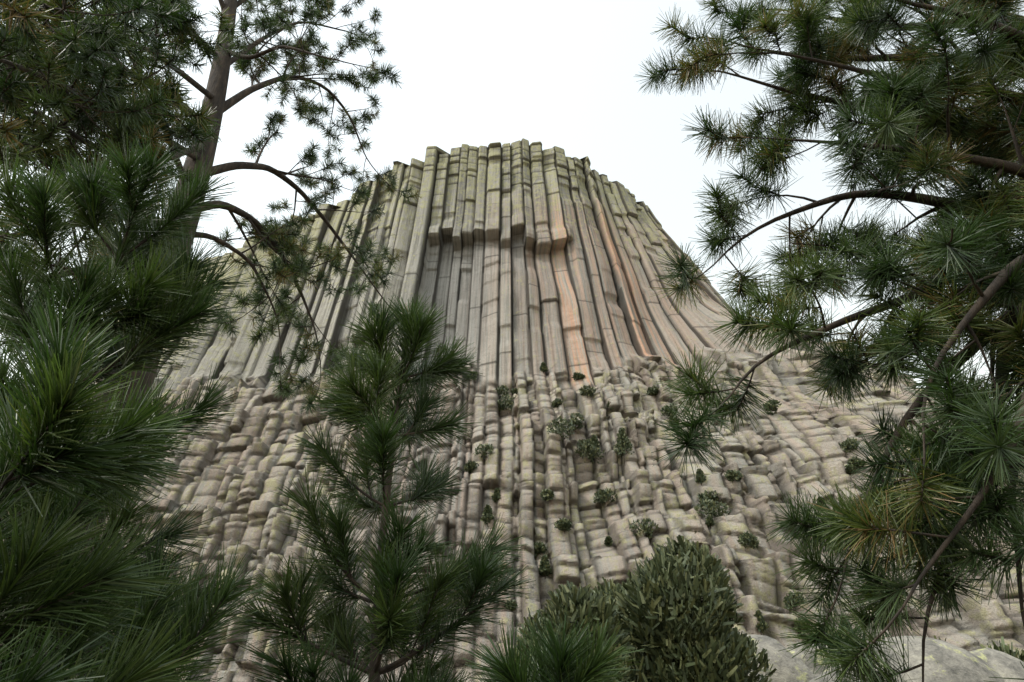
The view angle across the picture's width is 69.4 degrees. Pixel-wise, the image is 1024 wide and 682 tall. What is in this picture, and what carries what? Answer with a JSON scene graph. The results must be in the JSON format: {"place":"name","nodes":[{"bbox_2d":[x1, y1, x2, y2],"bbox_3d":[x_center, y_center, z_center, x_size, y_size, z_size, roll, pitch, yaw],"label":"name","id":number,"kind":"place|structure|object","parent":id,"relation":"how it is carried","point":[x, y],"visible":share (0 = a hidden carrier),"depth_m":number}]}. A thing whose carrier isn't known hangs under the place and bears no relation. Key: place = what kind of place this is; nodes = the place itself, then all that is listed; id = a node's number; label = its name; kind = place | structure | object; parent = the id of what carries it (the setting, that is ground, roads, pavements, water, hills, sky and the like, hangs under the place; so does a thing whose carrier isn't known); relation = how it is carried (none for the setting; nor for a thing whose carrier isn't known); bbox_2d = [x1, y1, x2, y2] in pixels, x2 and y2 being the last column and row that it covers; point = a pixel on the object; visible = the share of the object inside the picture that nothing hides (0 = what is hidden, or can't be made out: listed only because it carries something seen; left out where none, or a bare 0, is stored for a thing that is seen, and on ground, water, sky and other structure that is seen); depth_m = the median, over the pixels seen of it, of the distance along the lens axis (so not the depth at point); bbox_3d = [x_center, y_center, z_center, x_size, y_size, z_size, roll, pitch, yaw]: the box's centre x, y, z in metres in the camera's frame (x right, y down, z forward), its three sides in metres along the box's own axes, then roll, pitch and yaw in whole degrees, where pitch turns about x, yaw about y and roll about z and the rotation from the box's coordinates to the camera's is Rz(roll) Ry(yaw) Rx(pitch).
{"place":"outdoors","nodes":[
{"label":"outdoors","id":0,"kind":"place"},
{"bbox_2d":[0,0,429,655],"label":"pine tree","id":1,"kind":"object","parent":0,"point":[111,30],"depth_m":9.05},
{"bbox_2d":[0,0,1023,402],"label":"sky","id":2,"kind":"structure","parent":0,"point":[559,73]},
{"bbox_2d":[1,278,1023,681],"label":"rocky slope","id":3,"kind":"structure","parent":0,"point":[241,470],"depth_m":182.02},
{"bbox_2d":[96,138,937,434],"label":"rock tower","id":4,"kind":"structure","parent":3,"relation":"on","point":[506,216],"depth_m":285.98},
{"bbox_2d":[268,307,958,633],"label":"shrubs","id":5,"kind":"object","parent":3,"relation":"on","point":[592,445],"visible":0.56,"depth_m":179.15},
{"bbox_2d":[280,318,950,634],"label":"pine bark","id":6,"kind":"object","parent":3,"relation":"on","point":[607,505],"visible":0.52,"depth_m":176.54},
{"bbox_2d":[635,0,1023,681],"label":"pine tree","id":7,"kind":"object","parent":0,"point":[973,402],"depth_m":4.67},
{"bbox_3d":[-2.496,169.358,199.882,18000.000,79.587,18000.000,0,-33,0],"label":"ground","id":8,"kind":"structure","parent":0,"visible":0},
{"bbox_2d":[0,299,220,681],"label":"pine tree","id":9,"kind":"object","parent":8,"relation":"on","point":[69,572],"depth_m":2.23},
{"bbox_2d":[0,131,276,681],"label":"pine tree","id":10,"kind":"object","parent":8,"relation":"on","point":[147,267],"depth_m":3.68},
{"bbox_2d":[227,289,535,681],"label":"pine sapling","id":11,"kind":"object","parent":8,"relation":"on","point":[337,624],"depth_m":3.91},
{"bbox_2d":[458,607,643,681],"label":"pine sapling","id":12,"kind":"object","parent":8,"relation":"on","point":[556,659],"depth_m":3.04},
{"bbox_2d":[504,581,635,681],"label":"shrub","id":13,"kind":"object","parent":8,"relation":"on","point":[585,601],"visible":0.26,"depth_m":10.98},
{"bbox_2d":[574,577,630,621],"bbox_3d":[1.929,6.632,12.788,2.944,5.127,3.539,0,-33,0],"label":"shrub","id":14,"kind":"object","parent":8,"relation":"on","point":[610,588],"visible":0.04,"depth_m":13.98},
{"bbox_2d":[613,535,778,681],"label":"shrub","id":15,"kind":"object","parent":8,"relation":"on","point":[676,614],"visible":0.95,"depth_m":11.39},
{"bbox_2d":[746,634,815,681],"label":"boulder","id":16,"kind":"object","parent":8,"relation":"on","point":[787,666],"visible":0.39,"depth_m":14.17},
{"bbox_2d":[786,644,836,675],"bbox_3d":[6.749,8.890,15.062,3.169,5.176,2.403,0,-33,0],"label":"boulder","id":17,"kind":"object","parent":8,"relation":"on","point":[808,663],"visible":0.1,"depth_m":15.64},
{"bbox_2d":[809,669,862,681],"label":"boulder","id":18,"kind":"object","parent":8,"relation":"on","point":[822,679],"visible":0.24,"depth_m":13.25},
{"bbox_2d":[823,636,1004,681],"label":"boulder","id":19,"kind":"object","parent":8,"relation":"on","point":[945,661],"visible":0.54,"depth_m":13.96},
{"bbox_2d":[969,647,1023,681],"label":"boulder","id":20,"kind":"object","parent":8,"relation":"on","point":[1004,665],"visible":0.37,"depth_m":14.41},
{"bbox_2d":[980,636,1023,661],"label":"shrub","id":21,"kind":"object","parent":8,"relation":"on","point":[1002,647],"visible":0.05,"depth_m":15.79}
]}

